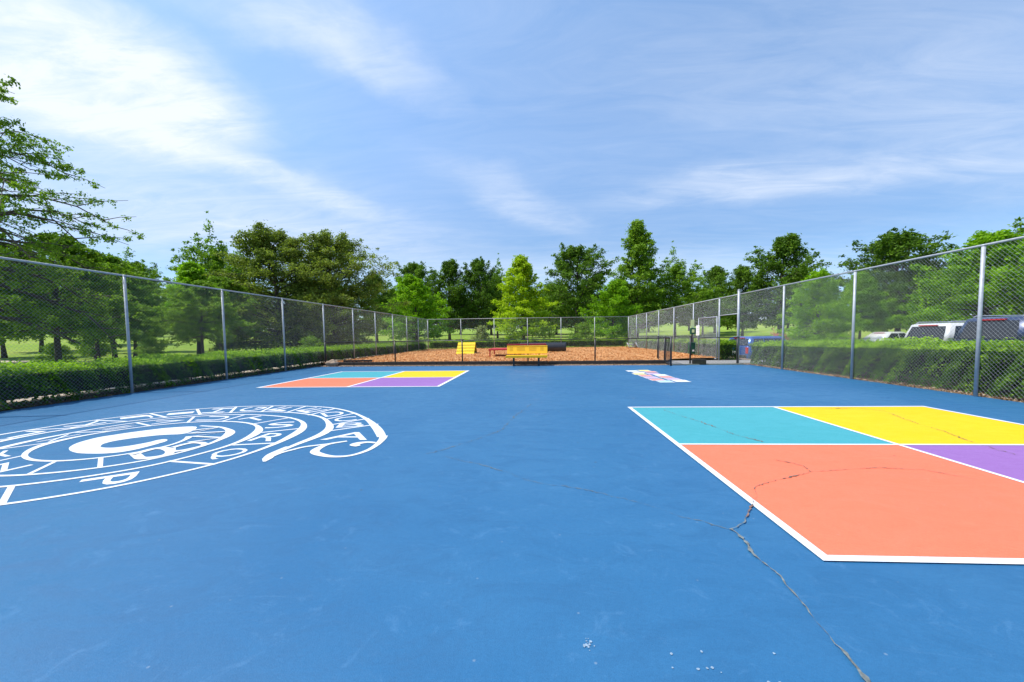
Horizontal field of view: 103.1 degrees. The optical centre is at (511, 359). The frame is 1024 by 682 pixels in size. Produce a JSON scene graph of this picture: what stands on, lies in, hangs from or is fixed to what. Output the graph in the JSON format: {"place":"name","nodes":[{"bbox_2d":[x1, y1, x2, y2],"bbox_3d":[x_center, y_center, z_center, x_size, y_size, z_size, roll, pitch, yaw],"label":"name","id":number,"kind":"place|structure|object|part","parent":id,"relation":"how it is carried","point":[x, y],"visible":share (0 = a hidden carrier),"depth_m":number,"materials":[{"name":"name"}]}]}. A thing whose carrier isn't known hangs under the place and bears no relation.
{"place":"outdoors","nodes":[
{"label":"outdoors","id":0,"kind":"place"},
{"bbox_2d":[3,361,105,362],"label":"path","id":1,"kind":"structure","parent":0,"point":[28,361],"depth_m":25.86,"materials":[{"name":"soil"}]},
{"bbox_2d":[0,318,961,370],"bbox_3d":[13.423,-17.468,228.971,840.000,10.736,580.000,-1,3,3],"label":"ground","id":2,"kind":"structure","parent":0,"point":[724,332],"depth_m":57.82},
{"bbox_2d":[0,242,45,357],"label":"tree","id":3,"kind":"object","parent":2,"relation":"on","point":[3,349],"visible":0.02,"depth_m":31.29,"materials":[{"name":"green plant"}]},
{"bbox_2d":[0,278,51,362],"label":"tree","id":4,"kind":"object","parent":2,"relation":"on","point":[40,337],"visible":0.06,"depth_m":25.41,"materials":[{"name":"green plant"}]},
{"bbox_2d":[6,232,62,351],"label":"tree","id":5,"kind":"object","parent":2,"relation":"on","point":[41,342],"depth_m":38.57,"materials":[{"name":"green plant"}]},
{"bbox_2d":[30,342,83,362],"bbox_3d":[-20.473,-0.089,18.301,1.595,1.408,1.634,-1,3,-6],"label":"shrub","id":6,"kind":"object","parent":2,"relation":"on","point":[48,350],"visible":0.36,"depth_m":18.12,"materials":[{"name":"green plant"}]},
{"bbox_2d":[0,74,153,359],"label":"tree","id":7,"kind":"object","parent":2,"relation":"on","point":[21,183],"visible":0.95,"depth_m":13.21,"materials":[{"name":"green plant"}]},
{"bbox_2d":[0,231,160,362],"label":"tree","id":8,"kind":"object","parent":2,"relation":"on","point":[107,286],"visible":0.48,"depth_m":16.40,"materials":[{"name":"green plant"}]},
{"bbox_2d":[67,335,110,358],"bbox_3d":[-31.304,-1.016,30.318,2.451,2.112,2.392,-4,5,-42],"label":"shrub","id":9,"kind":"object","parent":2,"relation":"on","point":[106,346],"visible":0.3,"depth_m":30.20,"materials":[{"name":"green plant"}]},
{"bbox_2d":[14,279,164,360],"bbox_3d":[-25.824,-2.819,25.351,5.958,6.240,6.348,-2,4,-21],"label":"tree","id":10,"kind":"object","parent":2,"relation":"on","point":[98,345],"visible":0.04,"depth_m":25.62,"materials":[{"name":"green plant"}]},
{"bbox_2d":[28,252,177,358],"bbox_3d":[-21.008,-2.519,20.857,6.143,6.039,5.766,-1,3,-3],"label":"tree","id":11,"kind":"object","parent":2,"relation":"on","point":[117,263],"visible":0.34,"depth_m":20.95,"materials":[{"name":"green plant"}]},
{"bbox_2d":[116,261,166,342],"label":"tree","id":12,"kind":"object","parent":2,"relation":"on","point":[144,270],"visible":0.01,"depth_m":38.16,"materials":[{"name":"green plant"}]},
{"bbox_2d":[114,240,172,356],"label":"tree","id":13,"kind":"object","parent":2,"relation":"on","point":[154,275],"visible":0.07,"depth_m":31.91,"materials":[{"name":"green plant"}]},
{"bbox_2d":[131,336,166,355],"bbox_3d":[-25.818,-0.826,29.123,1.993,1.760,2.042,1,4,29],"label":"shrub","id":14,"kind":"object","parent":2,"relation":"on","point":[146,347],"visible":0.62,"depth_m":28.79,"materials":[{"name":"green plant"}]},
{"bbox_2d":[155,260,210,354],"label":"tree","id":15,"kind":"object","parent":2,"relation":"on","point":[189,272],"visible":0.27,"depth_m":28.84,"materials":[{"name":"green plant"}]},
{"bbox_2d":[139,280,255,354],"bbox_3d":[-16.611,-1.936,21.547,4.421,4.630,4.710,-1,3,-9],"label":"tree","id":16,"kind":"object","parent":2,"relation":"on","point":[199,318],"visible":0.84,"depth_m":20.80,"materials":[{"name":"green plant"}]},
{"bbox_2d":[158,211,266,350],"bbox_3d":[-26.948,-6.898,36.925,9.605,12.831,7.234,-2,4,-20],"label":"tree","id":17,"kind":"object","parent":2,"relation":"on","point":[209,260],"visible":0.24,"depth_m":35.86,"materials":[{"name":"green plant"}]},
{"bbox_2d":[0,257,428,409],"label":"chain link fence","id":18,"kind":"object","parent":2,"relation":"on","point":[128,334],"visible":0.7,"depth_m":11.41,"materials":[{"name":"metal"}]},
{"bbox_2d":[163,276,267,350],"bbox_3d":[-19.409,-2.683,26.522,5.382,5.636,5.734,-4,5,-42],"label":"tree","id":19,"kind":"object","parent":2,"relation":"on","point":[225,283],"visible":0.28,"depth_m":26.56,"materials":[{"name":"green plant"}]},
{"bbox_2d":[206,245,272,322],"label":"tree","id":20,"kind":"object","parent":2,"relation":"on","point":[248,292],"visible":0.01,"depth_m":48.62,"materials":[{"name":"green plant"}]},
{"bbox_2d":[186,220,348,352],"bbox_3d":[-18.112,-5.046,31.338,12.946,10.596,11.485,2,4,40],"label":"tree","id":21,"kind":"object","parent":2,"relation":"on","point":[262,249],"visible":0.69,"depth_m":29.49,"materials":[{"name":"green plant"}]},
{"bbox_2d":[297,335,323,348],"bbox_3d":[-13.752,-0.860,27.900,1.906,1.643,1.860,-4,5,-41],"label":"shrub","id":22,"kind":"object","parent":2,"relation":"on","point":[310,339],"visible":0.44,"depth_m":27.70,"materials":[{"name":"green plant"}]},
{"bbox_2d":[249,228,413,345],"bbox_3d":[-15.398,-5.135,34.550,12.117,11.815,10.730,2,5,42],"label":"tree","id":23,"kind":"object","parent":2,"relation":"on","point":[324,244],"visible":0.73,"depth_m":32.80,"materials":[{"name":"green plant"}]},
{"bbox_2d":[325,285,360,326],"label":"tree","id":24,"kind":"object","parent":2,"relation":"on","point":[341,307],"visible":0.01,"depth_m":76.30,"materials":[{"name":"green plant"}]},
{"bbox_2d":[346,274,400,342],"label":"tree","id":25,"kind":"object","parent":2,"relation":"on","point":[385,297],"visible":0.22,"depth_m":54.21,"materials":[{"name":"green plant"}]},
{"bbox_2d":[389,261,442,329],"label":"tree","id":26,"kind":"object","parent":2,"relation":"on","point":[416,269],"visible":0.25,"depth_m":59.13,"materials":[{"name":"green plant"}]},
{"bbox_2d":[377,273,455,342],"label":"tree","id":27,"kind":"object","parent":2,"relation":"on","point":[417,294],"visible":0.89,"depth_m":44.61,"materials":[{"name":"green plant"}]},
{"bbox_2d":[416,259,482,339],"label":"tree","id":28,"kind":"object","parent":2,"relation":"on","point":[449,271],"visible":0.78,"depth_m":57.04,"materials":[{"name":"green plant"}]},
{"bbox_2d":[446,256,509,339],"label":"tree","id":29,"kind":"object","parent":2,"relation":"on","point":[483,284],"visible":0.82,"depth_m":58.37,"materials":[{"name":"green plant"}]},
{"bbox_2d":[470,325,492,341],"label":"shrub","id":30,"kind":"object","parent":2,"relation":"on","point":[480,335],"visible":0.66,"depth_m":40.88,"materials":[{"name":"green plant"}]},
{"bbox_2d":[472,305,508,334],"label":"tree","id":31,"kind":"object","parent":2,"relation":"on","point":[491,333],"visible":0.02,"depth_m":81.95,"materials":[{"name":"green plant"}]},
{"bbox_2d":[482,253,514,337],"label":"tree","id":32,"kind":"object","parent":2,"relation":"on","point":[501,274],"visible":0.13,"depth_m":64.58,"materials":[{"name":"green plant"}]},
{"bbox_2d":[486,254,559,340],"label":"tree","id":33,"kind":"object","parent":2,"relation":"on","point":[520,279],"visible":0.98,"depth_m":45.65,"materials":[{"name":"green plant"}]},
{"bbox_2d":[428,316,627,348],"bbox_3d":[1.414,-2.354,36.931,18.201,2.915,0.102,-1,3,2],"label":"chain link fence","id":34,"kind":"object","parent":2,"relation":"on","point":[531,329],"visible":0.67,"depth_m":36.92,"materials":[{"name":"metal"}]},
{"bbox_2d":[323,336,739,364],"bbox_3d":[0.373,-0.379,18.344,18.135,1.215,1.395,0,3,7],"label":"black fence","id":35,"kind":"object","parent":2,"relation":"on","point":[595,350],"visible":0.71,"depth_m":17.63,"materials":[{"name":"metal"}]},
{"bbox_2d":[664,337,671,365],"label":"black gate","id":36,"kind":"structure","parent":35,"relation":"attached to","point":[667,347],"depth_m":16.28,"materials":[{"name":"metal"}]},
{"bbox_2d":[531,282,565,335],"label":"tree","id":37,"kind":"object","parent":2,"relation":"on","point":[548,320],"visible":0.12,"depth_m":66.80,"materials":[{"name":"green plant"}]},
{"bbox_2d":[535,242,628,333],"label":"tree","id":38,"kind":"object","parent":2,"relation":"on","point":[581,259],"visible":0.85,"depth_m":52.25,"materials":[{"name":"green plant"}]},
{"bbox_2d":[566,322,598,346],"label":"shrub","id":39,"kind":"object","parent":2,"relation":"on","point":[584,325],"visible":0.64,"depth_m":40.28,"materials":[{"name":"green plant"}]},
{"bbox_2d":[577,277,644,337],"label":"tree","id":40,"kind":"object","parent":2,"relation":"on","point":[617,291],"visible":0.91,"depth_m":44.45,"materials":[{"name":"green plant"}]},
{"bbox_2d":[606,292,659,332],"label":"tree","id":41,"kind":"object","parent":2,"relation":"on","point":[631,298],"visible":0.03,"depth_m":61.19,"materials":[{"name":"green plant"}]},
{"bbox_2d":[589,219,678,337],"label":"tree","id":42,"kind":"object","parent":2,"relation":"on","point":[638,240],"visible":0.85,"depth_m":55.36,"materials":[{"name":"green plant"}]},
{"bbox_2d":[642,240,719,336],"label":"tree","id":43,"kind":"object","parent":2,"relation":"on","point":[679,283],"visible":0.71,"depth_m":56.88,"materials":[{"name":"green plant"}]},
{"bbox_2d":[628,294,737,359],"bbox_3d":[9.936,-1.861,26.737,0.109,2.915,20.012,-1,3,3],"label":"chain link fence","id":44,"kind":"object","parent":2,"relation":"on","point":[674,315],"visible":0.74,"depth_m":23.95,"materials":[{"name":"metal"}]},
{"bbox_2d":[697,316,717,358],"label":"gate","id":45,"kind":"structure","parent":44,"relation":"attached to","point":[698,339],"depth_m":19.20,"materials":[{"name":"metal"}]},
{"bbox_2d":[696,325,699,335],"bbox_3d":[9.231,-1.453,20.193,0.017,0.500,0.400,-1,3,3],"label":"notice board","id":46,"kind":"object","parent":45,"relation":"attached to","point":[697,329],"visible":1,"depth_m":20.21,"materials":[{"name":"white plastic"}]},
{"bbox_2d":[677,294,696,329],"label":"tree","id":47,"kind":"object","parent":2,"relation":"on","point":[679,325],"visible":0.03,"depth_m":87.49,"materials":[{"name":"green plant"}]},
{"bbox_2d":[680,273,729,334],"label":"tree","id":48,"kind":"object","parent":2,"relation":"on","point":[707,308],"visible":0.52,"depth_m":61.03,"materials":[{"name":"green plant"}]},
{"bbox_2d":[698,265,731,332],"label":"tree","id":49,"kind":"object","parent":2,"relation":"on","point":[714,274],"visible":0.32,"depth_m":66.70,"materials":[{"name":"green plant"}]},
{"bbox_2d":[709,264,777,335],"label":"tree","id":50,"kind":"object","parent":2,"relation":"on","point":[738,282],"visible":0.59,"depth_m":52.56,"materials":[{"name":"green plant"}]},
{"bbox_2d":[770,328,789,339],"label":"shrub","id":51,"kind":"object","parent":2,"relation":"on","point":[771,333],"visible":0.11,"depth_m":41.02,"materials":[{"name":"green plant"}]},
{"bbox_2d":[721,232,845,332],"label":"tree","id":52,"kind":"object","parent":2,"relation":"on","point":[785,248],"visible":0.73,"depth_m":48.65,"materials":[{"name":"green plant"}]},
{"bbox_2d":[766,287,812,327],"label":"tree","id":53,"kind":"object","parent":2,"relation":"on","point":[778,301],"visible":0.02,"depth_m":80.52,"materials":[{"name":"green plant"}]},
{"bbox_2d":[770,267,864,341],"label":"tree","id":54,"kind":"object","parent":2,"relation":"on","point":[822,294],"visible":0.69,"depth_m":31.70,"materials":[{"name":"green plant"}]},
{"bbox_2d":[827,226,997,331],"bbox_3d":[39.588,-7.353,41.159,13.030,11.464,12.631,0,3,6],"label":"tree","id":55,"kind":"object","parent":2,"relation":"on","point":[890,247],"visible":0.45,"depth_m":39.41,"materials":[{"name":"green plant"}]},
{"bbox_2d":[881,267,968,314],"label":"tree","id":56,"kind":"object","parent":2,"relation":"on","point":[909,287],"visible":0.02,"depth_m":56.02,"materials":[{"name":"green plant"}]},
{"bbox_2d":[891,228,1023,327],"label":"tree","id":57,"kind":"object","parent":2,"relation":"on","point":[982,237],"visible":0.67,"depth_m":28.19,"materials":[{"name":"green plant"}]},
{"bbox_2d":[962,216,1023,316],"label":"tree","id":58,"kind":"object","parent":2,"relation":"on","point":[1016,225],"visible":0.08,"depth_m":33.19,"materials":[{"name":"green plant"}]},
{"bbox_2d":[0,365,1023,681],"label":"court","id":59,"kind":"object","parent":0,"point":[408,549],"visible":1,"depth_m":2.38,"materials":[{"name":"blue paint"}]},
{"bbox_2d":[0,406,386,504],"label":"painted alphabet snail","id":60,"kind":"object","parent":59,"relation":"on","point":[91,446],"visible":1,"depth_m":5.08,"materials":[{"name":"white paint"}]},
{"bbox_2d":[257,370,469,387],"bbox_3d":[-4.128,0.566,12.806,4.860,0.004,4.720,-1,3,3],"label":"four square court","id":61,"kind":"object","parent":59,"relation":"on","point":[391,379],"visible":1,"depth_m":12.21,"materials":[{"name":"multicoloured paint"}]},
{"bbox_2d":[316,364,669,366],"bbox_3d":[-1.166,0.241,17.525,15.467,0.042,0.499,0,3,7],"label":"dirt strip","id":62,"kind":"object","parent":59,"relation":"on","point":[498,365],"visible":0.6,"depth_m":17.34,"materials":[{"name":"brown soil"}]},
{"bbox_2d":[325,359,338,365],"bbox_3d":[-8.130,0.167,18.301,0.575,0.380,0.460,-1,3,3],"label":"boulder","id":63,"kind":"object","parent":62,"relation":"on","point":[332,362],"visible":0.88,"depth_m":18.14,"materials":[{"name":"grey stone"}]},
{"bbox_2d":[338,360,665,364],"bbox_3d":[-0.885,0.161,17.726,14.734,0.205,0.130,0,3,7],"label":"timber edging","id":64,"kind":"object","parent":62,"relation":"on","point":[510,362],"visible":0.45,"depth_m":17.62,"materials":[{"name":"black wood"}]},
{"bbox_2d":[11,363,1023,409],"bbox_3d":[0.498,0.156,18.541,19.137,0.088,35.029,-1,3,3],"label":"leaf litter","id":65,"kind":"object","parent":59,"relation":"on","point":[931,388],"visible":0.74,"depth_m":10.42,"materials":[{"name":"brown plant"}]},
{"bbox_2d":[506,345,547,365],"bbox_3d":[0.626,-0.163,17.063,1.720,0.851,0.638,0,3,6],"label":"park bench","id":66,"kind":"object","parent":59,"relation":"on","point":[535,349],"visible":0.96,"depth_m":17.21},
{"bbox_2d":[446,456,627,499],"bbox_3d":[0.060,1.055,3.703,2.018,0.001,0.111,2,4,37],"label":"crack","id":67,"kind":"object","parent":59,"relation":"on","point":[537,482],"visible":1,"depth_m":3.48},
{"bbox_2d":[625,370,689,382],"bbox_3d":[4.302,0.475,12.411,0.969,0.004,3.790,-1,3,3],"label":"painted hopscotch","id":68,"kind":"object","parent":59,"relation":"on","point":[642,374],"visible":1,"depth_m":11.99,"materials":[{"name":"white paint"}]},
{"bbox_2d":[583,390,780,681],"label":"paint chips","id":69,"kind":"object","parent":59,"relation":"on","point":[586,644],"visible":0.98,"depth_m":1.63,"materials":[{"name":"white paint"}]},
{"bbox_2d":[729,517,870,681],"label":"crack","id":70,"kind":"object","parent":59,"relation":"on","point":[864,677],"visible":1,"depth_m":1.87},
{"bbox_2d":[628,406,1023,563],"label":"four square court","id":71,"kind":"object","parent":59,"relation":"on","point":[915,510],"visible":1,"depth_m":3.64,"materials":[{"name":"multicoloured paint"}]},
{"bbox_2d":[745,467,957,516],"bbox_3d":[2.697,1.031,3.395,2.434,0.001,0.570,-2,4,-16],"label":"crack","id":72,"kind":"object","parent":59,"relation":"on","point":[750,506],"visible":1,"depth_m":3.54,"materials":[{"name":"asphalt"}]},
{"bbox_2d":[736,236,1023,398],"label":"chain link fence","id":73,"kind":"object","parent":59,"relation":"on","point":[983,255],"visible":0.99,"depth_m":9.44,"materials":[{"name":"metal"}]},
{"bbox_2d":[826,408,1013,453],"bbox_3d":[5.380,0.874,5.417,0.860,0.001,2.654,-1,3,3],"label":"crack","id":74,"kind":"object","parent":59,"relation":"on","point":[931,427],"visible":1,"depth_m":5.12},
{"bbox_2d":[0,353,1023,411],"bbox_3d":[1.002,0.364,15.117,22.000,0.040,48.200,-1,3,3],"label":"planting bed","id":75,"kind":"object","parent":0,"point":[1004,391],"visible":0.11,"depth_m":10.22,"materials":[{"name":"brown soil"}]},
{"bbox_2d":[0,342,426,409],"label":"hedge","id":76,"kind":"object","parent":75,"relation":"on","point":[30,380],"visible":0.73,"depth_m":10.49,"materials":[{"name":"green plant"}]},
{"bbox_2d":[429,337,625,348],"bbox_3d":[1.357,-1.535,38.476,18.452,1.221,1.562,-1,3,3],"label":"hedge","id":77,"kind":"object","parent":75,"relation":"on","point":[615,342],"visible":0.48,"depth_m":37.99,"materials":[{"name":"green plant"}]},
{"bbox_2d":[631,337,739,359],"bbox_3d":[10.665,-1.008,27.855,1.061,1.201,18.128,-1,3,3],"label":"hedge","id":78,"kind":"object","parent":75,"relation":"on","point":[727,347],"visible":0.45,"depth_m":21.43,"materials":[{"name":"green plant"}]},
{"bbox_2d":[748,333,1023,400],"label":"hedge","id":79,"kind":"object","parent":75,"relation":"on","point":[955,361],"visible":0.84,"depth_m":9.44,"materials":[{"name":"green plant"}]},
{"bbox_2d":[0,0,1023,331],"label":"sky","id":80,"kind":"structure","parent":0,"point":[432,132],"materials":[{"name":"blue"}]},
{"bbox_2d":[322,346,717,362],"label":"mulch ground","id":81,"kind":"structure","parent":0,"point":[601,349],"depth_m":23.23,"materials":[{"name":"brown wood"}]},
{"bbox_2d":[343,360,371,361],"bbox_3d":[-7.153,0.081,18.865,1.300,0.140,0.120,-1,3,-2],"label":"loose timber","id":82,"kind":"object","parent":81,"relation":"on","point":[357,360],"visible":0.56,"depth_m":18.80,"materials":[{"name":"wood"}]},
{"bbox_2d":[456,342,476,353],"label":"climbing ramp","id":83,"kind":"structure","parent":81,"relation":"on","point":[472,349],"depth_m":26.77,"materials":[{"name":"yellow plastic"}]},
{"bbox_2d":[488,348,520,355],"bbox_3d":[-0.355,-0.440,23.527,1.750,0.440,2.500,-1,3,3],"label":"agility table","id":84,"kind":"object","parent":81,"relation":"on","point":[496,349],"visible":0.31,"depth_m":22.37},
{"bbox_2d":[520,342,565,351],"bbox_3d":[2.175,-0.876,28.409,3.200,0.638,0.638,0,3,7],"label":"tunnel pipe","id":85,"kind":"object","parent":81,"relation":"on","point":[554,346],"visible":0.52,"depth_m":28.05,"materials":[{"name":"black plastic"}]},
{"bbox_2d":[688,320,695,354],"bbox_3d":[9.232,-1.095,20.814,0.375,1.910,0.365,-1,3,3],"label":"pet waste station","id":86,"kind":"object","parent":81,"relation":"on","point":[692,330],"visible":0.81,"depth_m":20.78,"materials":[{"name":"green metal"}]},
{"bbox_2d":[507,344,545,345],"bbox_3d":[0.959,-0.719,26.394,2.520,0.620,0.800,-1,3,3],"label":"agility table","id":87,"kind":"object","parent":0,"point":[525,344],"visible":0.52,"depth_m":25.98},
{"bbox_2d":[668,360,776,364],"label":"concrete path","id":88,"kind":"structure","parent":0,"point":[712,362],"depth_m":17.20,"materials":[{"name":"grey concrete"}]},
{"bbox_2d":[692,359,705,364],"bbox_3d":[7.684,0.090,16.699,0.539,0.238,0.130,0,3,7],"label":"timber edging","id":89,"kind":"object","parent":88,"relation":"on","point":[699,361],"visible":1,"depth_m":16.63,"materials":[{"name":"black wood"}]},
{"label":"parking lot","id":90,"kind":"structure","parent":0,"visible":0},
{"bbox_2d":[729,336,785,358],"bbox_3d":[14.444,-0.602,23.214,4.250,1.500,1.990,-2,4,-17],"label":"parked car","id":91,"kind":"object","parent":90,"relation":"on","point":[742,339],"visible":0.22,"depth_m":22.20,"materials":[{"name":"blue paint"}]},
{"bbox_3d":[12.617,-0.989,22.640,0.168,0.370,1.384,-2,4,-17],"label":"rear window","id":92,"kind":"part","parent":91,"relation":"part of","materials":[{"name":"grey glass"}]},
{"bbox_2d":[834,271,911,338],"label":"tree","id":93,"kind":"object","parent":90,"relation":"on","point":[876,307],"visible":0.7,"depth_m":33.52,"materials":[{"name":"green plant"}]},
{"bbox_2d":[856,332,905,342],"bbox_3d":[29.789,-1.392,31.952,4.750,1.620,2.040,-1,3,-11],"label":"parked car","id":94,"kind":"object","parent":90,"relation":"on","point":[890,335],"visible":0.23,"depth_m":31.25,"materials":[{"name":"white paint"}]},
{"bbox_3d":[29.006,-1.806,30.997,1.200,0.420,0.155,-1,3,-11],"label":"side window","id":95,"kind":"part","parent":94,"relation":"part of","materials":[{"name":"black glass"}]},
{"bbox_2d":[903,321,964,342],"bbox_3d":[18.552,-0.511,16.069,4.850,2.057,2.140,-1,3,0],"label":"parked car","id":96,"kind":"object","parent":90,"relation":"on","point":[937,330],"visible":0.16,"depth_m":15.70,"materials":[{"name":"white paint"}]},
{"bbox_3d":[16.342,-1.047,16.045,0.184,0.530,1.504,-1,3,0],"label":"rear window","id":97,"kind":"part","parent":96,"relation":"part of","materials":[{"name":"black glass"}]},
{"bbox_3d":[16.939,-1.004,15.189,0.986,0.530,0.099,-1,3,0],"label":"side window","id":98,"kind":"part","parent":96,"relation":"part of","materials":[{"name":"black glass"}]},
{"bbox_2d":[954,315,1023,343],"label":"parked car","id":99,"kind":"object","parent":90,"relation":"on","point":[968,333],"visible":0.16,"depth_m":12.59,"materials":[{"name":"blue paint"}]},
{"bbox_3d":[14.943,-0.940,12.725,0.186,0.550,1.543,-1,3,-1],"label":"rear window","id":100,"kind":"part","parent":99,"relation":"part of","materials":[{"name":"black glass"}]}
]}

